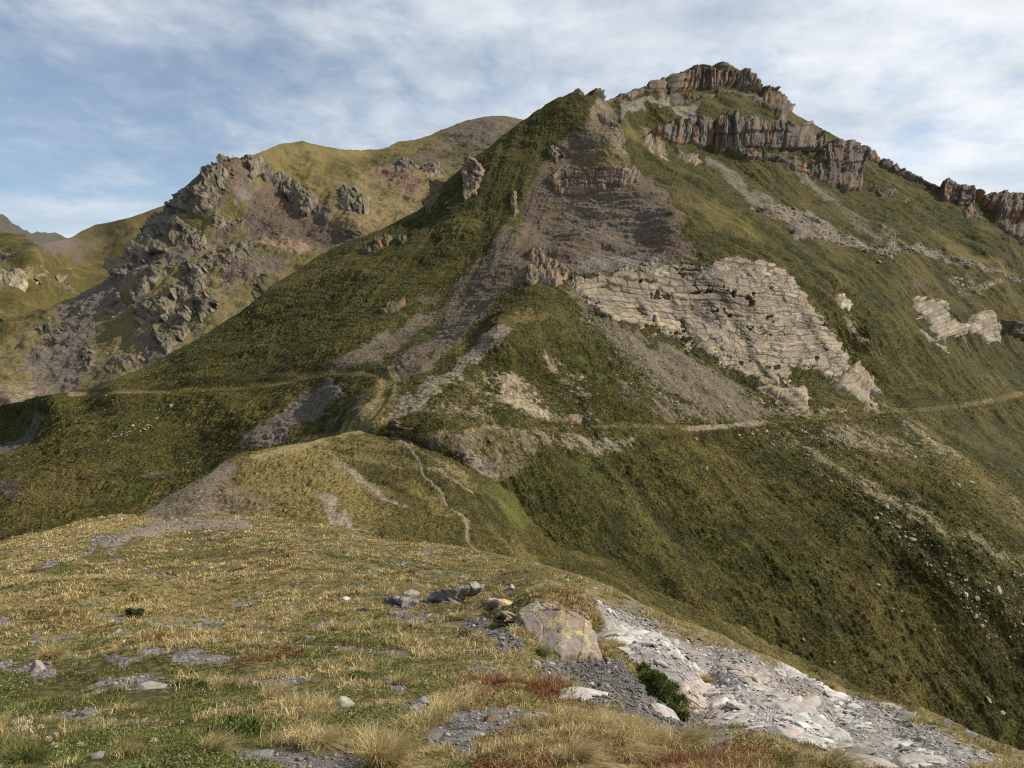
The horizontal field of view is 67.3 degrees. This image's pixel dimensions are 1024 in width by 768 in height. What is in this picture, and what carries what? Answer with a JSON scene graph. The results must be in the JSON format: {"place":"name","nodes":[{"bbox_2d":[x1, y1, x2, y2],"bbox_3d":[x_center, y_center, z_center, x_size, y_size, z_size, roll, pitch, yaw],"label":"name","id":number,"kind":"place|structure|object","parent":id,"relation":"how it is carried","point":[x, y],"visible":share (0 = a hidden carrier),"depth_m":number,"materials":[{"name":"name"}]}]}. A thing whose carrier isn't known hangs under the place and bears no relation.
{"place":"outdoors","nodes":[
{"label":"outdoors","id":0,"kind":"place"},
{"bbox_2d":[0,214,65,243],"bbox_3d":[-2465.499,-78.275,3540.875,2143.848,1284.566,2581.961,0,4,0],"label":"distant peak","id":1,"kind":"structure","parent":0,"point":[7,225],"depth_m":2822.50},
{"bbox_2d":[0,205,164,321],"bbox_3d":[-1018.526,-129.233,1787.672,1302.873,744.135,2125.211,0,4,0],"label":"distant hill","id":2,"kind":"structure","parent":0,"point":[83,254],"depth_m":1387.69,"materials":[{"name":"plant"}]},
{"bbox_2d":[0,268,38,291],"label":"rock outcrop","id":3,"kind":"object","parent":2,"relation":"on","point":[12,278],"visible":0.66,"depth_m":1159.69,"materials":[{"name":"stone"}]},
{"bbox_2d":[69,367,390,429],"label":"path","id":4,"kind":"structure","parent":0,"point":[242,385],"depth_m":295.07,"materials":[{"name":"soil"}]},
{"bbox_2d":[0,116,522,404],"bbox_3d":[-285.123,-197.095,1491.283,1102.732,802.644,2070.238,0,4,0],"label":"rocky mountain","id":5,"kind":"structure","parent":0,"point":[324,173],"depth_m":889.56,"materials":[{"name":"plant"}]},
{"bbox_2d":[37,322,70,343],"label":"rock outcrop","id":6,"kind":"object","parent":5,"relation":"on","point":[50,329],"visible":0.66,"depth_m":780.60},
{"bbox_2d":[29,269,133,369],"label":"stones","id":7,"kind":"object","parent":5,"relation":"on","point":[78,313],"visible":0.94,"depth_m":818.48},
{"bbox_2d":[81,345,96,370],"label":"rock outcrop","id":8,"kind":"object","parent":5,"relation":"on","point":[87,352],"visible":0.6,"depth_m":686.83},
{"bbox_2d":[106,292,127,315],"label":"rock outcrop","id":9,"kind":"object","parent":5,"relation":"on","point":[120,305],"visible":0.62,"depth_m":793.49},
{"bbox_2d":[104,350,144,373],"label":"rock outcrop","id":10,"kind":"object","parent":5,"relation":"on","point":[126,361],"visible":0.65,"depth_m":636.47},
{"bbox_2d":[128,260,171,302],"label":"rock outcrop","id":11,"kind":"object","parent":5,"relation":"on","point":[152,274],"visible":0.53,"depth_m":811.95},
{"bbox_2d":[25,250,278,354],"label":"stones","id":12,"kind":"object","parent":5,"relation":"on","point":[215,300],"visible":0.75,"depth_m":788.21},
{"bbox_2d":[132,287,176,325],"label":"rock outcrop","id":13,"kind":"object","parent":5,"relation":"on","point":[149,309],"visible":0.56,"depth_m":734.78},
{"bbox_2d":[109,154,230,279],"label":"rock cliff","id":14,"kind":"structure","parent":5,"relation":"on","point":[197,200],"depth_m":939.98,"materials":[{"name":"stone"}]},
{"bbox_2d":[152,304,192,355],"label":"rock cliff","id":15,"kind":"structure","parent":5,"relation":"on","point":[178,319],"depth_m":696.30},
{"bbox_2d":[168,215,196,250],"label":"rock outcrop","id":16,"kind":"object","parent":5,"relation":"on","point":[181,230],"visible":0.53,"depth_m":905.97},
{"bbox_2d":[177,259,207,292],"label":"rock outcrop","id":17,"kind":"object","parent":5,"relation":"on","point":[196,275],"visible":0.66,"depth_m":798.83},
{"bbox_2d":[190,230,208,252],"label":"rock outcrop","id":18,"kind":"object","parent":5,"relation":"on","point":[197,240],"visible":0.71,"depth_m":885.31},
{"bbox_2d":[187,290,219,323],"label":"rock outcrop","id":19,"kind":"object","parent":5,"relation":"on","point":[204,306],"visible":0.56,"depth_m":725.00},
{"bbox_2d":[199,249,230,270],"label":"rock outcrop","id":20,"kind":"object","parent":5,"relation":"on","point":[213,260],"visible":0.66,"depth_m":832.02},
{"bbox_2d":[210,212,243,242],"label":"rock outcrop","id":21,"kind":"object","parent":5,"relation":"on","point":[221,221],"visible":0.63,"depth_m":920.07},
{"bbox_2d":[211,154,250,192],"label":"rock outcrop","id":22,"kind":"object","parent":5,"relation":"on","point":[239,169],"visible":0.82,"depth_m":1009.80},
{"bbox_2d":[222,238,257,262],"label":"rock outcrop","id":23,"kind":"object","parent":5,"relation":"on","point":[242,250],"visible":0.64,"depth_m":869.35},
{"bbox_2d":[251,273,281,298],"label":"rock outcrop","id":24,"kind":"object","parent":5,"relation":"on","point":[265,282],"visible":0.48,"depth_m":447.67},
{"bbox_2d":[246,156,318,216],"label":"rock cliff","id":25,"kind":"structure","parent":5,"relation":"on","point":[300,196],"depth_m":1030.24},
{"bbox_2d":[249,192,331,247],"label":"stones","id":26,"kind":"object","parent":5,"relation":"on","point":[282,221],"visible":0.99,"depth_m":955.71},
{"bbox_2d":[338,184,370,213],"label":"rock outcrop","id":27,"kind":"object","parent":5,"relation":"on","point":[353,199],"visible":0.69,"depth_m":997.25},
{"bbox_2d":[395,157,419,179],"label":"rock outcrop","id":28,"kind":"object","parent":5,"relation":"on","point":[405,163],"visible":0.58,"depth_m":1250.34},
{"bbox_2d":[406,440,480,550],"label":"path","id":29,"kind":"structure","parent":0,"point":[443,495],"depth_m":137.82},
{"bbox_2d":[0,62,1023,749],"bbox_3d":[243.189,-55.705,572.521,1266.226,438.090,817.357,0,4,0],"label":"mountain","id":30,"kind":"structure","parent":0,"point":[718,192],"depth_m":292.29,"materials":[{"name":"plant"}]},
{"bbox_2d":[238,374,381,447],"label":"scree","id":31,"kind":"structure","parent":30,"relation":"on","point":[329,393],"depth_m":243.96,"materials":[{"name":"gravel"}]},
{"bbox_2d":[360,234,391,254],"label":"rock outcrop","id":32,"kind":"object","parent":30,"relation":"on","point":[385,239],"visible":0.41,"depth_m":450.21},
{"bbox_2d":[379,297,405,313],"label":"rock outcrop","id":33,"kind":"object","parent":30,"relation":"on","point":[391,306],"visible":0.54,"depth_m":345.54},
{"bbox_2d":[421,179,443,212],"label":"rock outcrop","id":34,"kind":"object","parent":30,"relation":"on","point":[427,202],"visible":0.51,"depth_m":511.58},
{"bbox_2d":[460,156,485,200],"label":"rock outcrop","id":35,"kind":"object","parent":30,"relation":"on","point":[472,169],"visible":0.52,"depth_m":498.26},
{"bbox_2d":[0,214,992,537],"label":"grass","id":36,"kind":"structure","parent":30,"relation":"on","point":[396,388],"depth_m":286.28,"materials":[{"name":"plant"}]},
{"bbox_2d":[399,428,638,477],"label":"stones","id":37,"kind":"object","parent":30,"relation":"on","point":[474,455],"visible":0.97,"depth_m":190.29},
{"bbox_2d":[524,246,569,286],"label":"rock outcrop","id":38,"kind":"object","parent":30,"relation":"on","point":[549,271],"visible":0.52,"depth_m":354.06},
{"bbox_2d":[556,414,589,424],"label":"rock outcrop","id":39,"kind":"object","parent":30,"relation":"on","point":[578,419],"visible":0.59,"depth_m":232.57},
{"bbox_2d":[547,164,640,196],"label":"rock band","id":40,"kind":"object","parent":30,"relation":"on","point":[571,180],"visible":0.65,"depth_m":469.00,"materials":[{"name":"stone"}]},
{"bbox_2d":[597,112,626,148],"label":"rock ledge","id":41,"kind":"object","parent":30,"relation":"on","point":[604,119],"visible":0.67,"depth_m":529.84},
{"bbox_2d":[608,77,666,101],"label":"rock ridge","id":42,"kind":"object","parent":30,"relation":"on","point":[657,86],"visible":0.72,"depth_m":597.35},
{"bbox_2d":[639,133,664,155],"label":"rock outcrop","id":43,"kind":"object","parent":30,"relation":"on","point":[656,146],"visible":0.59,"depth_m":534.96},
{"bbox_2d":[567,284,755,407],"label":"scree","id":44,"kind":"structure","parent":30,"relation":"on","point":[619,331],"depth_m":304.91,"materials":[{"name":"gravel"}]},
{"bbox_2d":[650,115,717,153],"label":"rock cliff","id":45,"kind":"structure","parent":30,"relation":"on","point":[682,130],"depth_m":564.34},
{"bbox_2d":[673,147,702,165],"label":"rock outcrop","id":46,"kind":"object","parent":30,"relation":"on","point":[693,158],"visible":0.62,"depth_m":540.93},
{"bbox_2d":[667,92,715,104],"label":"rock ledge","id":47,"kind":"object","parent":30,"relation":"on","point":[680,98],"visible":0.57,"depth_m":631.06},
{"bbox_2d":[383,355,1023,750],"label":"grass","id":48,"kind":"structure","parent":30,"relation":"on","point":[833,523],"depth_m":233.20,"materials":[{"name":"plant"}]},
{"bbox_2d":[571,255,851,384],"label":"limestone cliff","id":49,"kind":"structure","parent":30,"relation":"on","point":[796,330],"depth_m":348.69,"materials":[{"name":"stone"}]},
{"bbox_2d":[665,64,762,94],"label":"rock cliff","id":50,"kind":"structure","parent":30,"relation":"on","point":[745,79],"depth_m":655.04,"materials":[{"name":"stone"}]},
{"bbox_2d":[716,88,770,107],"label":"rock ledge","id":51,"kind":"object","parent":30,"relation":"on","point":[752,97],"visible":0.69,"depth_m":643.72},
{"bbox_2d":[713,109,791,154],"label":"rock cliff","id":52,"kind":"structure","parent":30,"relation":"on","point":[734,130],"depth_m":574.89,"materials":[{"name":"stone"}]},
{"bbox_2d":[730,144,809,173],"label":"rock ledge","id":53,"kind":"object","parent":30,"relation":"on","point":[751,153],"visible":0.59,"depth_m":574.55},
{"bbox_2d":[760,85,795,120],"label":"rock cliff","id":54,"kind":"structure","parent":30,"relation":"on","point":[775,98],"depth_m":653.27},
{"bbox_2d":[756,385,808,411],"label":"limestone cliff","id":55,"kind":"structure","parent":30,"relation":"on","point":[797,398],"depth_m":317.05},
{"bbox_2d":[786,120,827,151],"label":"rock cliff","id":56,"kind":"structure","parent":30,"relation":"on","point":[807,136],"depth_m":607.92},
{"bbox_2d":[807,138,870,192],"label":"pillar buttress","id":57,"kind":"structure","parent":30,"relation":"on","point":[837,162],"depth_m":610.48,"materials":[{"name":"stone"}]},
{"bbox_2d":[833,358,882,409],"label":"limestone cliff","id":58,"kind":"structure","parent":30,"relation":"on","point":[858,377],"depth_m":353.13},
{"bbox_2d":[748,202,1023,282],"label":"scree","id":59,"kind":"structure","parent":30,"relation":"on","point":[796,232],"depth_m":504.28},
{"bbox_2d":[752,419,1023,673],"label":"stones","id":60,"kind":"object","parent":30,"relation":"on","point":[922,529],"visible":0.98,"depth_m":249.48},
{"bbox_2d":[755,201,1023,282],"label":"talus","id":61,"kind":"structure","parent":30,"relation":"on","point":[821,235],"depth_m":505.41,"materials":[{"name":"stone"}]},
{"bbox_2d":[861,145,936,189],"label":"ridge rocks","id":62,"kind":"object","parent":30,"relation":"on","point":[887,164],"visible":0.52,"depth_m":641.66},
{"bbox_2d":[912,296,971,343],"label":"limestone cliff","id":63,"kind":"structure","parent":30,"relation":"on","point":[940,322],"depth_m":454.13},
{"bbox_2d":[938,177,975,206],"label":"rock cliff","id":64,"kind":"structure","parent":30,"relation":"on","point":[959,194],"depth_m":610.39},
{"bbox_2d":[968,310,1001,344],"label":"limestone cliff","id":65,"kind":"structure","parent":30,"relation":"on","point":[986,326],"depth_m":481.13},
{"bbox_2d":[975,189,1023,245],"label":"rock cliff","id":66,"kind":"structure","parent":30,"relation":"on","point":[1006,206],"depth_m":596.52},
{"bbox_2d":[1002,319,1023,337],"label":"rock cliff","id":67,"kind":"structure","parent":30,"relation":"on","point":[1014,327],"depth_m":496.92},
{"bbox_2d":[0,512,1023,767],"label":"hill","id":68,"kind":"structure","parent":0,"point":[108,650],"depth_m":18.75,"materials":[{"name":"plant"}]},
{"bbox_2d":[0,724,64,766],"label":"grass tussock","id":69,"kind":"object","parent":68,"relation":"on","point":[36,754],"depth_m":4.78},
{"bbox_2d":[28,637,78,660],"bbox_3d":[-7.304,4.221,12.230,0.917,0.520,1.032,2,5,33],"label":"grass tussock","id":70,"kind":"object","parent":68,"relation":"on","point":[53,653],"depth_m":12.23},
{"bbox_2d":[101,729,157,750],"bbox_3d":[-2.648,2.458,5.250,0.455,0.242,0.425,-2,5,-33],"label":"grass tussock","id":71,"kind":"object","parent":68,"relation":"on","point":[122,743],"depth_m":5.31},
{"bbox_2d":[133,681,167,689],"bbox_3d":[-4.186,3.518,8.900,0.372,0.120,0.272,3,-6,-25],"label":"rock","id":72,"kind":"object","parent":68,"relation":"on","point":[146,685],"visible":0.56,"depth_m":8.88,"materials":[{"name":"grey stone"}]},
{"bbox_2d":[171,677,208,692],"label":"juniper shrub","id":73,"kind":"object","parent":68,"relation":"on","point":[188,682],"visible":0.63,"depth_m":8.85,"materials":[{"name":"green plant"}]},
{"bbox_2d":[195,718,250,754],"bbox_3d":[-1.841,2.273,4.874,0.485,0.336,0.459,-1,4,-12],"label":"grass tussock","id":74,"kind":"object","parent":68,"relation":"on","point":[217,743],"depth_m":4.85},
{"bbox_2d":[202,712,266,735],"bbox_3d":[-2.103,2.617,5.853,0.471,0.292,0.421,-1,4,-15],"label":"juniper shrub","id":75,"kind":"object","parent":68,"relation":"on","point":[246,723],"visible":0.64,"depth_m":5.80,"materials":[{"name":"green plant"}]},
{"bbox_2d":[242,749,273,760],"bbox_3d":[-1.641,2.411,4.943,0.233,0.101,0.143,-8,-9,-13],"label":"rock","id":76,"kind":"object","parent":68,"relation":"on","point":[267,754],"visible":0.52,"depth_m":4.92,"materials":[{"name":"grey stone"}]},
{"bbox_2d":[253,674,304,699],"bbox_3d":[-2.326,3.025,7.640,0.593,0.328,0.612,1,4,18],"label":"grass tussock","id":77,"kind":"object","parent":68,"relation":"on","point":[270,694],"depth_m":7.63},
{"bbox_2d":[306,720,360,757],"bbox_3d":[-1.200,2.438,5.259,0.577,0.312,0.491,1,4,12],"label":"grass tussock","id":78,"kind":"object","parent":68,"relation":"on","point":[330,746],"depth_m":5.31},
{"bbox_2d":[333,704,437,767],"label":"grass tussock","id":79,"kind":"object","parent":68,"relation":"on","point":[380,756],"depth_m":5.00,"materials":[{"name":"plant"}]},
{"bbox_2d":[383,596,418,607],"bbox_3d":[-3.837,7.454,26.146,1.258,0.647,1.148,0,4,0],"label":"boulder","id":80,"kind":"object","parent":68,"relation":"on","point":[403,602],"visible":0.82,"depth_m":26.00,"materials":[{"name":"grey stone"}]},
{"bbox_2d":[389,667,423,685],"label":"grass tussock","id":81,"kind":"object","parent":68,"relation":"on","point":[402,680],"depth_m":9.01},
{"bbox_2d":[1,594,837,767],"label":"bilberry mat","id":82,"kind":"object","parent":68,"relation":"on","point":[756,749],"visible":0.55,"depth_m":5.46,"materials":[{"name":"red plant"}]},
{"bbox_2d":[137,516,734,767],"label":"slate chips","id":83,"kind":"object","parent":68,"relation":"on","point":[574,670],"visible":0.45,"depth_m":12.27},
{"bbox_2d":[425,581,484,603],"bbox_3d":[-2.022,7.743,28.015,2.330,1.091,1.179,-1,4,-19],"label":"boulder","id":84,"kind":"object","parent":68,"relation":"on","point":[457,595],"visible":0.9,"depth_m":27.71,"materials":[{"name":"grey stone"}]},
{"bbox_2d":[482,598,512,611],"bbox_3d":[-0.410,6.731,23.338,1.028,0.721,0.957,0,4,0],"label":"boulder","id":85,"kind":"object","parent":68,"relation":"on","point":[490,604],"visible":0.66,"depth_m":23.12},
{"bbox_2d":[0,534,996,767],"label":"slate chips","id":86,"kind":"object","parent":68,"relation":"on","point":[335,753],"visible":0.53,"depth_m":11.47,"materials":[{"name":"grey stone"}]},
{"bbox_2d":[492,610,516,623],"bbox_3d":[-0.294,5.824,19.292,0.621,0.392,0.968,-3,5,-41],"label":"boulder","id":87,"kind":"object","parent":68,"relation":"on","point":[506,617],"visible":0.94,"depth_m":19.10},
{"bbox_2d":[0,590,1023,767],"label":"bilberry mat","id":88,"kind":"object","parent":68,"relation":"on","point":[240,761],"visible":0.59,"depth_m":7.19,"materials":[{"name":"green plant"}]},
{"bbox_2d":[516,603,602,661],"bbox_3d":[1.002,5.577,16.306,1.391,1.302,2.908,-1,4,-12],"label":"rock slab","id":89,"kind":"object","parent":68,"relation":"on","point":[570,636],"visible":0.52,"depth_m":15.93,"materials":[{"name":"stone"}]},
{"bbox_2d":[459,611,731,750],"bbox_3d":[1.113,5.054,15.608,3.524,5.879,19.064,-1,4,-11],"label":"shale","id":90,"kind":"object","parent":68,"relation":"on","point":[618,664],"visible":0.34,"depth_m":12.24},
{"bbox_2d":[557,686,607,701],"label":"rock slab","id":91,"kind":"object","parent":90,"relation":"on","point":[590,692],"visible":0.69,"depth_m":8.60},
{"bbox_2d":[560,723,635,767],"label":"grass tussock","id":92,"kind":"object","parent":68,"relation":"on","point":[584,750],"depth_m":4.73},
{"bbox_2d":[611,732,678,766],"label":"grass tussock","id":93,"kind":"object","parent":68,"relation":"on","point":[634,753],"depth_m":4.97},
{"bbox_2d":[622,625,679,657],"bbox_3d":[3.414,6.964,20.826,2.001,1.760,5.658,0,4,0],"label":"rock slab","id":94,"kind":"object","parent":68,"relation":"on","point":[653,643],"visible":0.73,"depth_m":19.64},
{"bbox_2d":[635,660,691,709],"bbox_3d":[2.209,4.405,11.213,0.804,0.628,0.676,0,4,0],"label":"juniper shrub","id":95,"kind":"object","parent":68,"relation":"on","point":[661,686],"visible":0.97,"depth_m":11.07,"materials":[{"name":"green plant"}]},
{"bbox_2d":[665,702,690,721],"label":"juniper shrub","id":96,"kind":"object","parent":68,"relation":"on","point":[679,712],"visible":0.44,"depth_m":9.85,"materials":[{"name":"green plant"}]},
{"bbox_2d":[683,672,723,725],"bbox_3d":[3.468,5.551,13.675,0.941,3.330,8.694,1,4,11],"label":"rock slab","id":97,"kind":"object","parent":68,"relation":"on","point":[696,690],"visible":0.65,"depth_m":14.25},
{"bbox_2d":[676,713,741,749],"bbox_3d":[1.514,2.769,6.164,0.661,0.418,0.637,0,4,0],"label":"grass tussock","id":98,"kind":"object","parent":68,"relation":"on","point":[697,737],"depth_m":6.06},
{"bbox_2d":[703,685,770,729],"bbox_3d":[3.583,5.179,12.359,0.854,3.420,8.327,1,4,12],"label":"rock slab","id":99,"kind":"object","parent":68,"relation":"on","point":[725,703],"visible":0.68,"depth_m":12.65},
{"bbox_2d":[771,744,816,767],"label":"grass tussock","id":100,"kind":"object","parent":68,"relation":"on","point":[781,758],"depth_m":5.19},
{"bbox_2d":[763,725,829,751],"bbox_3d":[3.032,3.931,8.216,0.753,0.886,1.960,3,5,34],"label":"rock slab","id":101,"kind":"object","parent":68,"relation":"on","point":[775,728],"visible":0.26,"depth_m":8.07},
{"bbox_2d":[596,603,1001,767],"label":"bare rock","id":102,"kind":"object","parent":68,"relation":"on","point":[714,657],"visible":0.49,"depth_m":16.24,"materials":[{"name":"stone"}]},
{"bbox_2d":[596,618,641,653],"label":"rock slab","id":103,"kind":"object","parent":102,"relation":"on","point":[615,630],"visible":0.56,"depth_m":19.49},
{"bbox_2d":[676,640,710,668],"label":"rock slab","id":104,"kind":"object","parent":102,"relation":"on","point":[703,662],"visible":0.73,"depth_m":19.36,"materials":[{"name":"grey stone"}]},
{"bbox_2d":[713,662,769,698],"bbox_3d":[5.317,6.756,17.424,1.521,1.297,4.520,1,4,8],"label":"rock slab","id":105,"kind":"object","parent":102,"relation":"on","point":[760,688],"visible":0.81,"depth_m":17.35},
{"bbox_2d":[753,691,845,749],"bbox_3d":[5.007,5.820,13.549,1.499,3.541,9.020,1,4,15],"label":"rock slab","id":106,"kind":"object","parent":102,"relation":"on","point":[799,708],"visible":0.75,"depth_m":13.20,"materials":[{"name":"stone"}]},
{"bbox_2d":[808,714,856,748],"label":"rock slab","id":107,"kind":"object","parent":102,"relation":"on","point":[818,720],"visible":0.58,"depth_m":12.33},
{"bbox_2d":[819,688,875,731],"bbox_3d":[7.583,7.344,17.395,0.959,3.476,8.961,1,4,19],"label":"rock slab","id":108,"kind":"object","parent":102,"relation":"on","point":[849,715],"visible":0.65,"depth_m":17.66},
{"bbox_2d":[830,746,898,767],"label":"rock slab","id":109,"kind":"object","parent":102,"relation":"on","point":[872,752],"visible":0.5,"depth_m":7.80,"materials":[{"name":"grey stone"}]},
{"bbox_2d":[880,737,953,767],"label":"rock slab","id":110,"kind":"object","parent":102,"relation":"on","point":[923,757],"visible":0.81,"depth_m":8.68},
{"bbox_2d":[597,600,1001,767],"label":"stone chips","id":111,"kind":"object","parent":68,"relation":"on","point":[658,662],"visible":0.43,"depth_m":16.43,"materials":[{"name":"gravel"}]},
{"bbox_2d":[814,733,890,767],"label":"grass tussock","id":112,"kind":"object","parent":68,"relation":"on","point":[846,758],"depth_m":5.52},
{"bbox_2d":[879,702,931,726],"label":"rock slab","id":113,"kind":"object","parent":68,"relation":"on","point":[902,713],"visible":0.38,"depth_m":17.45,"materials":[{"name":"grey stone"}]},
{"bbox_2d":[0,0,1023,237],"label":"sky","id":114,"kind":"structure","parent":0,"point":[109,109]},
{"bbox_2d":[144,430,906,704],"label":"saddle ridge","id":115,"kind":"structure","parent":0,"point":[240,498],"depth_m":141.27,"materials":[{"name":"plant"}]},
{"bbox_2d":[140,463,238,519],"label":"scree","id":116,"kind":"structure","parent":115,"relation":"on","point":[210,487],"depth_m":105.50,"materials":[{"name":"gravel"}]},
{"bbox_2d":[382,392,1023,436],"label":"path","id":117,"kind":"structure","parent":0,"point":[621,426],"depth_m":272.91,"materials":[{"name":"soil"}]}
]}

